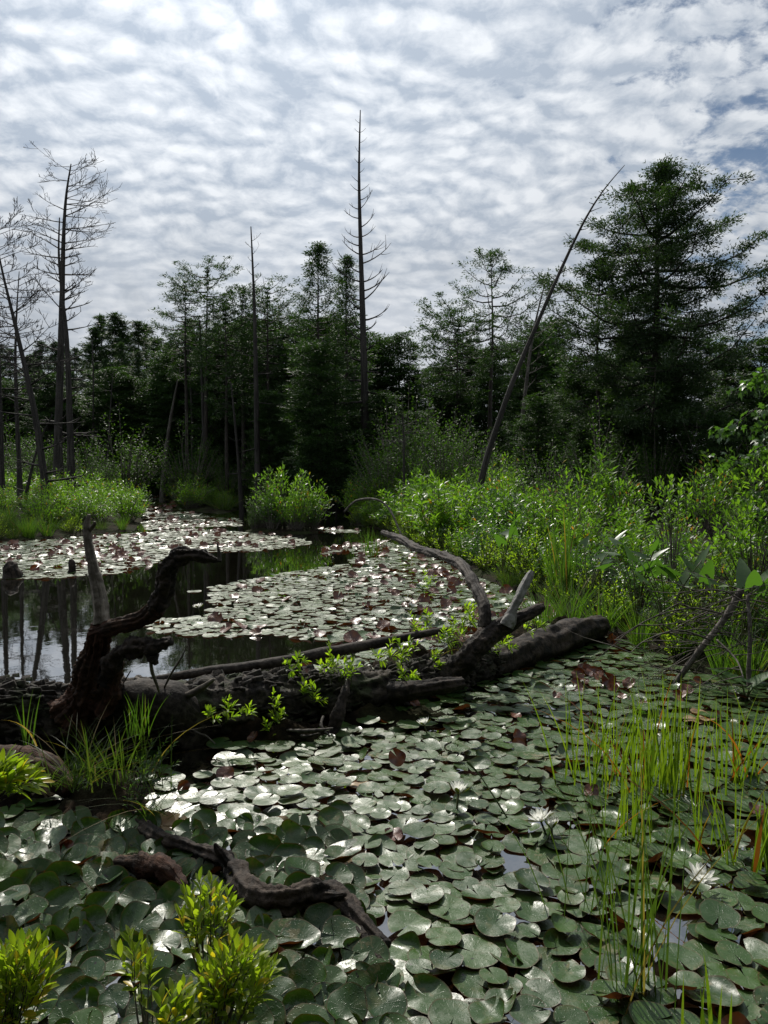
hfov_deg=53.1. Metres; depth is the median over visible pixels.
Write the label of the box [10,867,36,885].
lily pad
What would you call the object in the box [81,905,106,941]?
lily pad
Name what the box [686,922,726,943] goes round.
lily pad
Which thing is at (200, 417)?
evergreen tree
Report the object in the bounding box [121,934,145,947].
lily pad
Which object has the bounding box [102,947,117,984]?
lily pad
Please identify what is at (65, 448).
understory bush
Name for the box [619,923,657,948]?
lily pad
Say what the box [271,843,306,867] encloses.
lily pad
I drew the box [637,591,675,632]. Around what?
shrub
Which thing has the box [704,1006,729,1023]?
lily pad
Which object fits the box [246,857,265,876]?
lily pad
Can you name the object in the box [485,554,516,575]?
plant
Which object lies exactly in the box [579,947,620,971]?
lily pad
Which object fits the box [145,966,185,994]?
lily pad
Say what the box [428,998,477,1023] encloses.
lily pad
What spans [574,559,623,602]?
plant
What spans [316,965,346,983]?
lily pad
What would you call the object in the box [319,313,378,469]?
evergreen tree
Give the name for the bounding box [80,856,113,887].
lily pad
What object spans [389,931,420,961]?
lily pad
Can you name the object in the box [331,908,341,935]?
lily pad
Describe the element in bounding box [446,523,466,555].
leafy plant
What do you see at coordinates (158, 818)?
lily pad
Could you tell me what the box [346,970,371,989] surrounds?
lily pad
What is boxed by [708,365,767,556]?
maple sapling
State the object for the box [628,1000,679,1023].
lily pad
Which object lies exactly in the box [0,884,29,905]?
lily pad
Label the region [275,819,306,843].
lily pad
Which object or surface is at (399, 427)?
leafy sapling
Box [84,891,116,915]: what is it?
lily pad
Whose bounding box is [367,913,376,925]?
lily pad
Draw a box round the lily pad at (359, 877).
[332,863,365,889]
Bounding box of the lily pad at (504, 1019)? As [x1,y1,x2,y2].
[450,998,506,1023]
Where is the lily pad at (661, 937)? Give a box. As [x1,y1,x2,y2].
[624,919,664,943]
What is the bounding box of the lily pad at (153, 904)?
[146,899,169,919]
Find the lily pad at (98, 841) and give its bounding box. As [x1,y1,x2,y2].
[73,833,103,862]
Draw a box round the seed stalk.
[466,761,507,817]
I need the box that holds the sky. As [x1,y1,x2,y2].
[0,0,767,445]
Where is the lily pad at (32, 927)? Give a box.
[22,923,46,933]
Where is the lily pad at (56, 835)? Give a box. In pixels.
[34,825,67,846]
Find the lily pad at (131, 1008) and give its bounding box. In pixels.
[125,985,163,1020]
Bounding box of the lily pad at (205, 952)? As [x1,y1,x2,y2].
[200,939,231,958]
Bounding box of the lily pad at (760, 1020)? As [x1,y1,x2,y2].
[756,1015,767,1023]
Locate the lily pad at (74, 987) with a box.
[52,975,105,1016]
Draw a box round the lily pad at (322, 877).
[319,873,331,879]
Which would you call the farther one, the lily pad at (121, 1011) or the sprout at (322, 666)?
the sprout at (322, 666)
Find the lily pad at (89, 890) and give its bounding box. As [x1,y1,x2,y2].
[50,886,92,906]
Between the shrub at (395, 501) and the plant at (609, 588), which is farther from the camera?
the shrub at (395, 501)
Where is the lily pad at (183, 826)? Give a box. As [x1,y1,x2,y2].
[173,817,204,835]
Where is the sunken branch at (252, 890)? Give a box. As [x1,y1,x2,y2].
[132,811,391,957]
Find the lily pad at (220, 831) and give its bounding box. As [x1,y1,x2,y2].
[202,826,227,845]
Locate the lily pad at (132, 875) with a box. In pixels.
[128,852,137,878]
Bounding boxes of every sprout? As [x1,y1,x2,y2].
[202,704,221,723]
[221,694,240,722]
[234,700,257,717]
[260,716,275,735]
[268,687,287,715]
[269,708,284,724]
[282,658,300,677]
[292,650,311,669]
[297,676,312,699]
[306,679,327,706]
[316,659,340,677]
[326,641,336,684]
[331,654,353,681]
[344,655,361,689]
[366,648,388,667]
[383,636,409,660]
[395,638,406,673]
[396,664,412,680]
[403,634,419,665]
[407,669,420,679]
[408,610,422,630]
[411,620,425,639]
[422,569,433,589]
[422,607,436,636]
[423,570,436,584]
[430,648,444,666]
[436,624,454,647]
[446,614,458,643]
[447,625,464,646]
[458,616,466,638]
[461,601,476,627]
[466,600,478,629]
[496,638,507,652]
[503,634,518,652]
[523,620,535,636]
[532,616,548,630]
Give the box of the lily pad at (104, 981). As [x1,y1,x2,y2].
[100,975,108,986]
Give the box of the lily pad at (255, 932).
[241,926,277,958]
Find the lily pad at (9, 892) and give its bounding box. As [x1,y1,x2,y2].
[3,889,19,903]
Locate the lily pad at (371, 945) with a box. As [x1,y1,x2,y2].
[352,935,389,963]
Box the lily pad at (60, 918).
[51,905,86,929]
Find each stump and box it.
[2,560,22,578]
[67,559,75,572]
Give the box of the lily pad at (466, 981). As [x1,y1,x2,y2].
[452,966,491,998]
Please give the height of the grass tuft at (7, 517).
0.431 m
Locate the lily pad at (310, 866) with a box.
[284,856,320,876]
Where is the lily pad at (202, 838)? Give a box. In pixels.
[190,834,211,844]
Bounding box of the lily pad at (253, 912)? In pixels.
[245,905,282,927]
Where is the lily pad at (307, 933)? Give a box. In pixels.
[279,918,320,948]
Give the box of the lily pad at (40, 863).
[16,857,51,870]
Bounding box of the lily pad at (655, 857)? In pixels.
[623,851,662,861]
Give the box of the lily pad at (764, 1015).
[759,1004,767,1022]
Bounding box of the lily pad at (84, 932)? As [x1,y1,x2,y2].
[74,921,114,952]
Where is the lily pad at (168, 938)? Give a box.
[146,929,180,951]
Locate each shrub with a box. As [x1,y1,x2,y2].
[0,485,20,511]
[0,745,54,802]
[0,925,66,1023]
[5,472,38,496]
[5,475,26,492]
[16,489,68,524]
[17,487,65,513]
[21,485,39,502]
[24,477,55,493]
[26,478,82,512]
[30,468,94,496]
[33,476,81,501]
[53,494,81,521]
[63,487,108,520]
[64,479,96,493]
[65,469,106,492]
[73,487,110,519]
[78,469,117,500]
[82,494,120,523]
[97,479,130,510]
[105,924,161,1023]
[106,487,149,521]
[107,479,151,508]
[121,754,177,812]
[128,736,181,811]
[146,973,201,1023]
[153,463,197,502]
[168,473,215,508]
[174,866,243,1008]
[176,474,219,504]
[185,488,210,507]
[192,923,284,1023]
[212,488,234,500]
[214,480,244,496]
[214,493,234,505]
[242,477,254,500]
[244,495,263,529]
[245,462,323,526]
[245,472,279,527]
[256,486,289,529]
[273,485,317,530]
[282,473,334,528]
[304,497,323,529]
[330,472,370,517]
[344,477,378,518]
[352,475,392,507]
[356,478,399,506]
[358,495,392,524]
[377,493,405,525]
[380,485,414,520]
[382,477,411,511]
[397,492,432,519]
[423,469,448,486]
[432,522,452,549]
[435,475,475,500]
[442,464,494,497]
[445,481,521,529]
[453,533,472,551]
[461,511,489,533]
[463,502,496,533]
[463,534,489,560]
[467,462,530,495]
[467,523,497,557]
[468,510,498,555]
[472,516,506,542]
[473,486,520,531]
[477,465,523,485]
[477,469,532,505]
[477,542,494,564]
[478,447,519,477]
[479,525,506,553]
[489,493,539,547]
[493,486,530,532]
[499,534,524,558]
[504,511,530,557]
[505,492,573,529]
[506,442,562,483]
[508,490,561,540]
[514,451,563,507]
[519,519,558,559]
[520,458,625,543]
[524,554,549,579]
[532,481,594,539]
[538,538,574,574]
[550,496,616,543]
[558,534,596,573]
[558,545,603,587]
[580,538,627,592]
[581,472,656,538]
[592,520,642,576]
[603,558,643,593]
[603,559,658,605]
[621,546,667,604]
[629,438,688,517]
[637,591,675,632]
[638,474,692,599]
[639,509,707,565]
[639,553,677,600]
[641,527,690,579]
[659,530,701,584]
[664,463,756,536]
[675,446,767,526]
[676,530,739,617]
[691,599,737,656]
[704,495,767,615]
[712,569,747,621]
[727,571,767,621]
[729,449,767,590]
[733,588,767,634]
[752,606,767,648]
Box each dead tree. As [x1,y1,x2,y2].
[0,196,53,509]
[0,214,92,497]
[0,263,59,506]
[5,408,63,508]
[18,140,121,486]
[27,198,96,490]
[81,339,99,468]
[102,378,129,465]
[159,365,181,502]
[178,333,199,467]
[189,320,215,500]
[222,383,253,510]
[239,226,280,509]
[316,366,343,512]
[317,330,355,514]
[332,110,390,489]
[376,413,436,502]
[476,165,624,498]
[510,268,564,468]
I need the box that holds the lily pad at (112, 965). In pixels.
[103,960,132,976]
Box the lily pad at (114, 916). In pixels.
[107,904,124,930]
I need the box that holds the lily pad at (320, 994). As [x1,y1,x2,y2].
[306,982,351,1011]
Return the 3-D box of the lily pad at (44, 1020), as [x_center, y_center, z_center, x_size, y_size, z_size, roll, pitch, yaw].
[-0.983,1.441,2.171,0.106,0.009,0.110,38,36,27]
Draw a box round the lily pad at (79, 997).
[71,986,99,1006]
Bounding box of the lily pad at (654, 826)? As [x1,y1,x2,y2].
[618,814,657,833]
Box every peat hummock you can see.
[0,770,98,813]
[50,769,162,838]
[204,715,327,744]
[325,703,450,729]
[360,640,463,667]
[499,615,628,644]
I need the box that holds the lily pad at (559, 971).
[549,961,585,981]
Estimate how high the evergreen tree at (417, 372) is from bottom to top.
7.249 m
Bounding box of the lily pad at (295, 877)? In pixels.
[284,871,314,886]
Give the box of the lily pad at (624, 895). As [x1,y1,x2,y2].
[612,890,649,914]
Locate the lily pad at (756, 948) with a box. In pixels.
[734,937,767,971]
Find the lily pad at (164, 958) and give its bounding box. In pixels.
[130,950,173,996]
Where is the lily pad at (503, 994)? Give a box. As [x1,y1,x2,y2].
[484,988,515,1012]
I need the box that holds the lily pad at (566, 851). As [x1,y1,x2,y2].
[564,849,605,867]
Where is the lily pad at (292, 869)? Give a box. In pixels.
[274,867,306,876]
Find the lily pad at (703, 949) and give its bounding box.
[682,938,729,968]
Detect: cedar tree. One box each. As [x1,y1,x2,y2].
[144,275,226,481]
[159,255,245,494]
[183,289,259,493]
[204,283,288,505]
[229,272,305,451]
[240,292,315,399]
[260,240,370,505]
[312,254,381,508]
[405,290,521,460]
[432,246,556,462]
[532,154,767,474]
[534,256,648,489]
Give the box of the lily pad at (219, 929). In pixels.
[213,917,237,940]
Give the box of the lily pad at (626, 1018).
[621,1013,657,1023]
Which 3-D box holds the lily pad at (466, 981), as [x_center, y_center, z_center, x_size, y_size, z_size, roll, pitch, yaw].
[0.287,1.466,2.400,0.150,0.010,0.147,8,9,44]
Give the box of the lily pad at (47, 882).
[28,871,59,896]
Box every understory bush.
[3,418,37,469]
[3,423,46,481]
[8,426,66,488]
[30,415,92,473]
[63,431,110,483]
[79,450,121,494]
[82,402,163,501]
[111,448,150,490]
[152,410,224,504]
[209,461,245,496]
[235,430,291,495]
[348,428,416,507]
[402,424,474,486]
[464,455,516,491]
[509,436,587,514]
[546,396,644,518]
[613,425,691,516]
[658,401,758,515]
[714,417,767,518]
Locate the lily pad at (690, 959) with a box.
[654,942,702,969]
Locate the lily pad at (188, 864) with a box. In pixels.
[176,857,196,878]
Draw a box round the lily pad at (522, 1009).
[509,994,550,1023]
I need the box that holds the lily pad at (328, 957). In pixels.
[316,946,332,965]
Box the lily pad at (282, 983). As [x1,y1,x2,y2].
[263,975,296,1009]
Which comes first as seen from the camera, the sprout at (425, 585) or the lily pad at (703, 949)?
the lily pad at (703, 949)
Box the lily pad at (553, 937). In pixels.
[543,928,580,954]
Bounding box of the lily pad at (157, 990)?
[141,984,184,1017]
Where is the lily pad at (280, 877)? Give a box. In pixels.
[258,870,287,884]
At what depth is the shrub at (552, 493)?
14.54 m
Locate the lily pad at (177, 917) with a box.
[173,912,192,922]
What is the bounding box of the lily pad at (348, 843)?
[324,838,360,859]
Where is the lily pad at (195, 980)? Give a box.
[182,976,209,1002]
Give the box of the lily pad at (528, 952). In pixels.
[491,938,539,967]
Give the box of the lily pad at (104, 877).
[93,871,122,886]
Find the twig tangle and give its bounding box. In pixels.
[555,561,767,703]
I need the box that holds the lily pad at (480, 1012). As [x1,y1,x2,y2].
[468,996,504,1023]
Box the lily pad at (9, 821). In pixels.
[3,811,25,825]
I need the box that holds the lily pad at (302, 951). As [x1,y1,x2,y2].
[277,936,309,956]
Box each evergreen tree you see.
[2,378,22,460]
[2,380,27,465]
[3,396,43,468]
[7,370,90,476]
[37,390,89,470]
[73,364,147,472]
[75,393,105,453]
[93,375,155,491]
[127,382,177,497]
[133,349,197,500]
[137,370,210,500]
[144,325,213,489]
[165,390,211,477]
[174,332,252,488]
[181,373,247,464]
[208,314,268,493]
[208,322,243,398]
[231,315,285,468]
[241,389,292,501]
[248,321,312,494]
[269,392,316,508]
[272,314,349,437]
[278,337,364,514]
[295,312,360,456]
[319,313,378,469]
[324,380,373,511]
[348,331,389,454]
[357,390,406,483]
[360,332,416,451]
[368,330,424,464]
[390,367,431,462]
[395,410,435,472]
[410,364,459,435]
[418,391,460,477]
[435,335,487,453]
[437,385,484,468]
[455,343,501,458]
[462,341,528,468]
[481,426,513,475]
[490,339,522,463]
[497,334,569,470]
[497,391,570,496]
[503,405,529,475]
[505,319,569,449]
[517,358,575,484]
[532,317,577,367]
[545,352,615,508]
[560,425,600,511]
[585,352,648,489]
[591,346,667,494]
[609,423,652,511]
[634,333,698,486]
[637,380,705,514]
[672,331,737,474]
[686,410,746,515]
[695,345,766,471]
[722,338,767,471]
[732,388,767,508]
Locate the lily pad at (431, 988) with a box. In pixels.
[404,973,452,1014]
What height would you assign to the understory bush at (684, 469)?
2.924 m
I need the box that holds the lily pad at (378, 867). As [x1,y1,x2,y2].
[360,861,387,879]
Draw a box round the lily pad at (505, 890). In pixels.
[476,879,514,896]
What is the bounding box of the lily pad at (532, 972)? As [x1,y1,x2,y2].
[514,966,549,990]
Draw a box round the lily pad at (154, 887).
[141,882,158,915]
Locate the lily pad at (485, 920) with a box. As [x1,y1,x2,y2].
[474,907,515,936]
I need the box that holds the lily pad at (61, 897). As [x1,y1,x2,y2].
[43,885,80,915]
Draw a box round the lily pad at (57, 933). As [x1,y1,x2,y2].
[40,925,68,946]
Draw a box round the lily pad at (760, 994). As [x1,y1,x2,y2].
[753,986,767,1012]
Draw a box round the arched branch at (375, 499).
[344,498,401,534]
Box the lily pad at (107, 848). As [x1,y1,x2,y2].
[104,836,127,853]
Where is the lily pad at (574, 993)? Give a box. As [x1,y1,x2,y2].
[552,978,608,1010]
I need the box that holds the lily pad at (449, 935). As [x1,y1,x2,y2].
[425,927,461,945]
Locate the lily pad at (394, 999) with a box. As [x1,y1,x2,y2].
[365,982,407,1016]
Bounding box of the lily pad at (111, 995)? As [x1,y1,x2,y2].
[98,983,129,1015]
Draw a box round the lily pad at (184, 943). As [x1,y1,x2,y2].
[170,933,206,960]
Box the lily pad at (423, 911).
[417,902,449,923]
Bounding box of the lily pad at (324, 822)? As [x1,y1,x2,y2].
[318,815,350,828]
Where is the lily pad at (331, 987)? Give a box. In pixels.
[323,982,342,1005]
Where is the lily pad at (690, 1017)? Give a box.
[661,1008,699,1023]
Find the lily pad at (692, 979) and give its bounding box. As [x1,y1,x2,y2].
[667,970,705,989]
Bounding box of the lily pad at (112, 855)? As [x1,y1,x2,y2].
[89,851,118,870]
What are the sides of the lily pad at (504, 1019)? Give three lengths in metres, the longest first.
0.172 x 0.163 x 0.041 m
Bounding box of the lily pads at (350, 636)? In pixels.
[0,495,553,672]
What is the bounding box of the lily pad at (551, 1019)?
[532,1009,567,1023]
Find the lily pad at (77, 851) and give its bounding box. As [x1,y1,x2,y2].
[59,843,87,861]
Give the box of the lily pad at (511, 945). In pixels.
[504,938,541,965]
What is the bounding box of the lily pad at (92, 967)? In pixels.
[79,956,105,979]
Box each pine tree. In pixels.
[0,344,17,412]
[1,353,7,379]
[2,348,23,392]
[13,355,38,418]
[22,340,53,409]
[30,359,48,414]
[40,341,72,391]
[64,346,87,396]
[64,371,83,425]
[75,326,108,433]
[76,312,113,398]
[79,345,98,395]
[82,311,136,424]
[84,363,104,433]
[95,358,116,427]
[101,319,141,392]
[106,341,134,437]
[126,320,152,400]
[129,323,158,379]
[129,349,149,449]
[144,337,164,382]
[177,317,197,364]
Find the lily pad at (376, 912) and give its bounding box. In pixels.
[366,899,384,917]
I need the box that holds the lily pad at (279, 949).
[270,947,284,956]
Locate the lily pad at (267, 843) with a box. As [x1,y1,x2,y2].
[245,833,281,857]
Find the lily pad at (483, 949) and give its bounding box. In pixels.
[449,934,500,968]
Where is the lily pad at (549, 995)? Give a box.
[520,978,561,1007]
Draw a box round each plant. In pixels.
[0,523,12,539]
[5,466,27,504]
[30,513,49,529]
[60,517,82,533]
[62,491,85,516]
[74,481,98,510]
[83,477,111,505]
[94,481,112,517]
[113,487,145,521]
[122,488,149,516]
[344,507,358,523]
[351,491,373,509]
[358,499,381,524]
[366,509,380,526]
[368,482,407,527]
[376,514,391,529]
[383,516,395,531]
[384,473,410,501]
[393,517,411,536]
[394,491,429,514]
[396,468,430,499]
[399,476,448,533]
[403,467,443,504]
[403,515,416,538]
[409,494,458,547]
[410,469,469,545]
[410,526,425,544]
[416,529,442,546]
[421,526,442,548]
[426,478,467,510]
[427,497,453,533]
[427,525,454,553]
[428,474,475,510]
[429,467,464,493]
[432,528,454,551]
[439,512,463,546]
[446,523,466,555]
[450,490,492,538]
[450,513,471,539]
[450,529,475,560]
[454,540,464,559]
[455,464,478,491]
[457,481,506,515]
[458,522,484,553]
[464,532,507,568]
[469,512,494,531]
[471,541,496,570]
[483,522,507,549]
[484,534,504,562]
[485,482,525,542]
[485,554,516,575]
[490,534,531,568]
[493,544,512,572]
[496,527,542,577]
[501,536,520,560]
[508,504,559,552]
[511,555,544,580]
[515,481,555,515]
[515,529,575,575]
[517,526,544,561]
[520,562,549,592]
[527,505,561,550]
[529,547,564,584]
[533,526,566,577]
[536,575,561,601]
[541,561,563,586]
[557,544,595,577]
[558,509,596,557]
[563,516,598,552]
[563,518,607,559]
[564,563,591,595]
[564,575,603,606]
[573,446,653,536]
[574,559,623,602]
[587,577,636,619]
[596,586,650,628]
[602,503,641,549]
[603,564,651,600]
[604,502,656,548]
[607,524,658,573]
[615,588,636,614]
[621,508,657,566]
[637,566,672,616]
[647,601,707,646]
[649,608,703,658]
[654,550,701,616]
[667,599,729,649]
[668,582,731,641]
[670,567,739,625]
[680,574,767,643]
[695,507,766,580]
[706,609,741,655]
[712,524,764,574]
[721,528,766,604]
[730,588,767,640]
[744,636,767,671]
[756,599,767,624]
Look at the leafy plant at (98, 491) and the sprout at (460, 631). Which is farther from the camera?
the leafy plant at (98, 491)
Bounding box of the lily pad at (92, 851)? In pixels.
[76,846,99,864]
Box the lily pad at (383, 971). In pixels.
[366,962,400,993]
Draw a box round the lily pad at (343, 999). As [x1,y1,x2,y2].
[326,981,367,1023]
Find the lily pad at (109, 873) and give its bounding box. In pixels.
[95,865,128,890]
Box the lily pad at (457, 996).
[452,992,463,999]
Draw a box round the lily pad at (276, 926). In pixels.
[268,918,302,943]
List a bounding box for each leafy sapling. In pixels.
[74,423,119,472]
[163,425,196,475]
[347,401,417,494]
[363,380,452,482]
[398,400,466,482]
[413,407,483,481]
[440,410,503,487]
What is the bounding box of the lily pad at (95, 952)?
[77,949,110,980]
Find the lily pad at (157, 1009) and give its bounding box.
[149,1002,168,1023]
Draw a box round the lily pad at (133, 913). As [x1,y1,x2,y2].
[119,901,162,933]
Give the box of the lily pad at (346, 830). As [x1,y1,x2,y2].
[318,823,352,850]
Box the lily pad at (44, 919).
[24,913,51,926]
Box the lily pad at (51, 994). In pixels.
[32,989,58,1023]
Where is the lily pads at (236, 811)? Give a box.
[0,633,767,1023]
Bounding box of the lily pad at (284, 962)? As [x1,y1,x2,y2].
[270,954,290,975]
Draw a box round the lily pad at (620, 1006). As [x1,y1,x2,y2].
[592,979,647,1015]
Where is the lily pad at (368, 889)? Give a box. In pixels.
[363,876,374,893]
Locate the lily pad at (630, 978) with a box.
[605,961,656,992]
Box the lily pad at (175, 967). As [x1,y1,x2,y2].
[171,953,184,974]
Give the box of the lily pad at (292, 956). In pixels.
[273,949,300,972]
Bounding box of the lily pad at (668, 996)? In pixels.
[633,976,676,1004]
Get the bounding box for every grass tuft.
[0,489,34,510]
[0,500,25,517]
[0,504,22,522]
[0,515,16,531]
[0,525,31,538]
[1,513,16,525]
[1,516,26,530]
[3,510,22,524]
[6,516,46,537]
[7,511,47,536]
[29,514,62,535]
[44,511,58,525]
[51,520,69,528]
[56,521,82,530]
[60,510,84,525]
[91,517,116,529]
[111,512,130,529]
[155,494,210,507]
[190,494,249,509]
[198,493,244,506]
[210,494,253,507]
[450,551,477,564]
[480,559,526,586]
[499,552,542,578]
[499,570,525,581]
[503,581,580,624]
[508,571,534,585]
[513,569,627,618]
[538,578,573,597]
[559,580,639,631]
[602,594,663,625]
[604,596,673,647]
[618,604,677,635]
[653,612,714,657]
[693,614,766,675]
[711,621,767,682]
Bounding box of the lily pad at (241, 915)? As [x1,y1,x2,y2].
[215,897,247,921]
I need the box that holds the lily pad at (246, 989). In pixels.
[228,971,248,1009]
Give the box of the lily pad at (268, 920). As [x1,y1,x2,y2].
[254,914,275,935]
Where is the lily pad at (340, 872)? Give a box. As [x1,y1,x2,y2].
[324,862,352,883]
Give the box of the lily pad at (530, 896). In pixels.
[502,890,546,914]
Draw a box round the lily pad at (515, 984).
[487,976,522,994]
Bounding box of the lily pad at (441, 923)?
[428,919,464,939]
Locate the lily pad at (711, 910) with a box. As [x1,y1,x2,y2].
[699,898,740,928]
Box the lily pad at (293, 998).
[282,988,315,1023]
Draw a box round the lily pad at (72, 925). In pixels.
[63,916,95,960]
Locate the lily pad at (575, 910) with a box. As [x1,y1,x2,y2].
[565,894,600,916]
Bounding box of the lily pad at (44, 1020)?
[24,1003,48,1023]
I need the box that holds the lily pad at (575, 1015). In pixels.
[553,1005,588,1023]
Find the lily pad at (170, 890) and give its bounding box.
[156,880,182,905]
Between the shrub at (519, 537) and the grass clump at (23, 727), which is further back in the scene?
the shrub at (519, 537)
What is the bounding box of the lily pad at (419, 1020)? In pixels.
[407,1016,431,1023]
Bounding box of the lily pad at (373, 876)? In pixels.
[365,873,381,885]
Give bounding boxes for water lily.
[192,603,203,611]
[408,603,417,609]
[416,717,429,733]
[433,613,441,620]
[448,780,469,817]
[524,807,554,842]
[544,816,558,843]
[683,861,719,895]
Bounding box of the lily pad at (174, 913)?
[170,905,202,918]
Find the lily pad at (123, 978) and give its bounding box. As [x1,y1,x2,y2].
[117,966,144,985]
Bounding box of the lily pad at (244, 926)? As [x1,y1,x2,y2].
[220,921,250,942]
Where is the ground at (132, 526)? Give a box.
[0,492,767,680]
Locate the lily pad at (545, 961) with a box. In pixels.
[526,946,578,981]
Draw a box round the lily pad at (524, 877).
[513,868,549,891]
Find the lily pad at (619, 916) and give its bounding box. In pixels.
[604,906,640,927]
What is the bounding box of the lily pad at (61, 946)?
[43,941,66,973]
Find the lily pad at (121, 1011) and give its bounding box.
[116,983,139,1017]
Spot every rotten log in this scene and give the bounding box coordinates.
[0,744,76,797]
[113,851,187,887]
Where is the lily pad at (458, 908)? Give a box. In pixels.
[428,893,470,920]
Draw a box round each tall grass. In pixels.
[537,495,584,591]
[546,506,589,596]
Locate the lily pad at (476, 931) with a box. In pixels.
[472,921,510,943]
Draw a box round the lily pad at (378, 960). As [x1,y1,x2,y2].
[370,958,392,980]
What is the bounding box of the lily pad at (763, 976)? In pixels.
[758,969,767,985]
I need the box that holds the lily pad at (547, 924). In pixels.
[530,915,582,939]
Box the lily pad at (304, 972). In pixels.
[289,957,326,991]
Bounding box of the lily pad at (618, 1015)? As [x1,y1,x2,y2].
[585,1005,622,1023]
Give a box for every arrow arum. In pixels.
[494,515,523,572]
[566,530,626,604]
[604,537,668,620]
[631,544,710,636]
[660,557,735,638]
[691,557,767,652]
[705,667,767,701]
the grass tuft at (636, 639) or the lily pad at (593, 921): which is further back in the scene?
the grass tuft at (636, 639)
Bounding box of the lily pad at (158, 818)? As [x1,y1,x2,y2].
[133,810,161,826]
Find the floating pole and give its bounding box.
[149,626,448,680]
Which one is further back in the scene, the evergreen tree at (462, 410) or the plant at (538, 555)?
the evergreen tree at (462, 410)
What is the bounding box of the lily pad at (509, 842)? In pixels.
[501,833,537,852]
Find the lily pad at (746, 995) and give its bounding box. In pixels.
[737,989,762,1007]
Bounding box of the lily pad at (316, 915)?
[303,902,337,944]
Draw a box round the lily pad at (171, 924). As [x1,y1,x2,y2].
[158,919,190,952]
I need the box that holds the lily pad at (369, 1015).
[365,980,387,1017]
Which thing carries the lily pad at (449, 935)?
on the water
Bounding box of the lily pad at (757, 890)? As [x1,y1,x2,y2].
[733,876,767,897]
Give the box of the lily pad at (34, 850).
[14,842,48,861]
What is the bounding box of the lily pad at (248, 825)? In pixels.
[226,822,253,840]
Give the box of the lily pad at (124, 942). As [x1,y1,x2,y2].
[110,940,134,961]
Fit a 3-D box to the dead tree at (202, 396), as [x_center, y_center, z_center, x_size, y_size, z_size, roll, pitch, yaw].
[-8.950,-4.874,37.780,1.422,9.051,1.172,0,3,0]
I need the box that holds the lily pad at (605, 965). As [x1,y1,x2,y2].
[594,953,632,978]
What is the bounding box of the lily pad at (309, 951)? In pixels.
[302,948,315,956]
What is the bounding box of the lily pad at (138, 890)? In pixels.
[118,880,156,906]
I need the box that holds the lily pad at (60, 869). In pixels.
[44,861,82,885]
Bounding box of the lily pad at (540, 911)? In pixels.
[514,901,548,921]
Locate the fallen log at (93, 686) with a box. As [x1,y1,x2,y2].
[0,514,610,753]
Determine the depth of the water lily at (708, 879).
2.89 m
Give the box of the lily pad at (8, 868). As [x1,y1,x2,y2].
[0,858,17,881]
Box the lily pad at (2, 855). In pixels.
[0,852,6,859]
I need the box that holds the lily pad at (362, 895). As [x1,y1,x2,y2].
[343,883,369,907]
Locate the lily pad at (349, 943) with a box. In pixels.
[340,937,367,960]
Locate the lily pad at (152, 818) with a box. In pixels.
[134,813,156,827]
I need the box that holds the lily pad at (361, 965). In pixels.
[343,961,377,986]
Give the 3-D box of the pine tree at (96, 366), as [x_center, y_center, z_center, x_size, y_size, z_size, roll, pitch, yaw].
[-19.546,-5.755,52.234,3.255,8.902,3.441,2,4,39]
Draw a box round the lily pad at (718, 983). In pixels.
[679,975,743,1006]
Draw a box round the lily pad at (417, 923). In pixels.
[387,910,430,936]
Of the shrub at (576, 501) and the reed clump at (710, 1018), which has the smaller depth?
the reed clump at (710, 1018)
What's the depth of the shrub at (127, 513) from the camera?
24.38 m
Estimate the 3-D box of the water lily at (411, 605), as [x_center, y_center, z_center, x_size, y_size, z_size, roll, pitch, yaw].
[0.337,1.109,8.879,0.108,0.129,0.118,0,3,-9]
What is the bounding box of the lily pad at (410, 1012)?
[404,1007,423,1017]
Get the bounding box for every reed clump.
[503,778,637,933]
[525,672,648,799]
[527,665,727,811]
[562,736,767,1013]
[568,750,766,864]
[601,720,746,849]
[681,957,731,1023]
[690,680,767,789]
[750,792,767,876]
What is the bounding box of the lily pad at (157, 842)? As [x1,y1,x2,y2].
[148,837,166,854]
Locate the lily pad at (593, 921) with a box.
[575,918,612,942]
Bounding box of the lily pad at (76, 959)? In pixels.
[70,950,87,966]
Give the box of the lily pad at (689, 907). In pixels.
[657,889,696,913]
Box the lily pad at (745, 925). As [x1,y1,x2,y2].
[733,917,764,934]
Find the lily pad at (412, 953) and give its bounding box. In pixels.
[407,945,460,974]
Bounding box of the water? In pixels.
[0,496,767,1023]
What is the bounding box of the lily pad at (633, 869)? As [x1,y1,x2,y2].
[618,859,649,879]
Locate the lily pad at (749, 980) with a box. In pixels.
[726,967,763,988]
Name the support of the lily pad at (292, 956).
on the lily pad at (284, 962)
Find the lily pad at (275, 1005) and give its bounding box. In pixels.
[253,993,285,1023]
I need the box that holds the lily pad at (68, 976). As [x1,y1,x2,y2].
[50,966,84,994]
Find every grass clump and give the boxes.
[7,717,241,792]
[8,691,40,745]
[47,696,219,799]
[54,753,234,846]
[124,690,165,739]
[348,529,388,555]
[437,627,502,655]
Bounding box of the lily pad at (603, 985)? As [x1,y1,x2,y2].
[591,979,631,998]
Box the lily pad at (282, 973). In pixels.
[271,971,288,995]
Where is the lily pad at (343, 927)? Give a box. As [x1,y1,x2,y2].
[321,915,360,947]
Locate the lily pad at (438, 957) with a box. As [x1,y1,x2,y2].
[429,949,463,969]
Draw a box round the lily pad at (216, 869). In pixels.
[207,852,236,873]
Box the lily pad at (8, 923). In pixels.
[0,915,18,952]
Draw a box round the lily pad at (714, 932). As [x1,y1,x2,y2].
[695,922,737,941]
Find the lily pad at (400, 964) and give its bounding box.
[390,959,413,990]
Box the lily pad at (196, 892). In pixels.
[191,874,218,895]
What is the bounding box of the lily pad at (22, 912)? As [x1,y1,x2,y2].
[11,896,48,926]
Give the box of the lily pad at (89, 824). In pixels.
[71,817,105,845]
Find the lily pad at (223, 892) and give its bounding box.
[220,884,230,896]

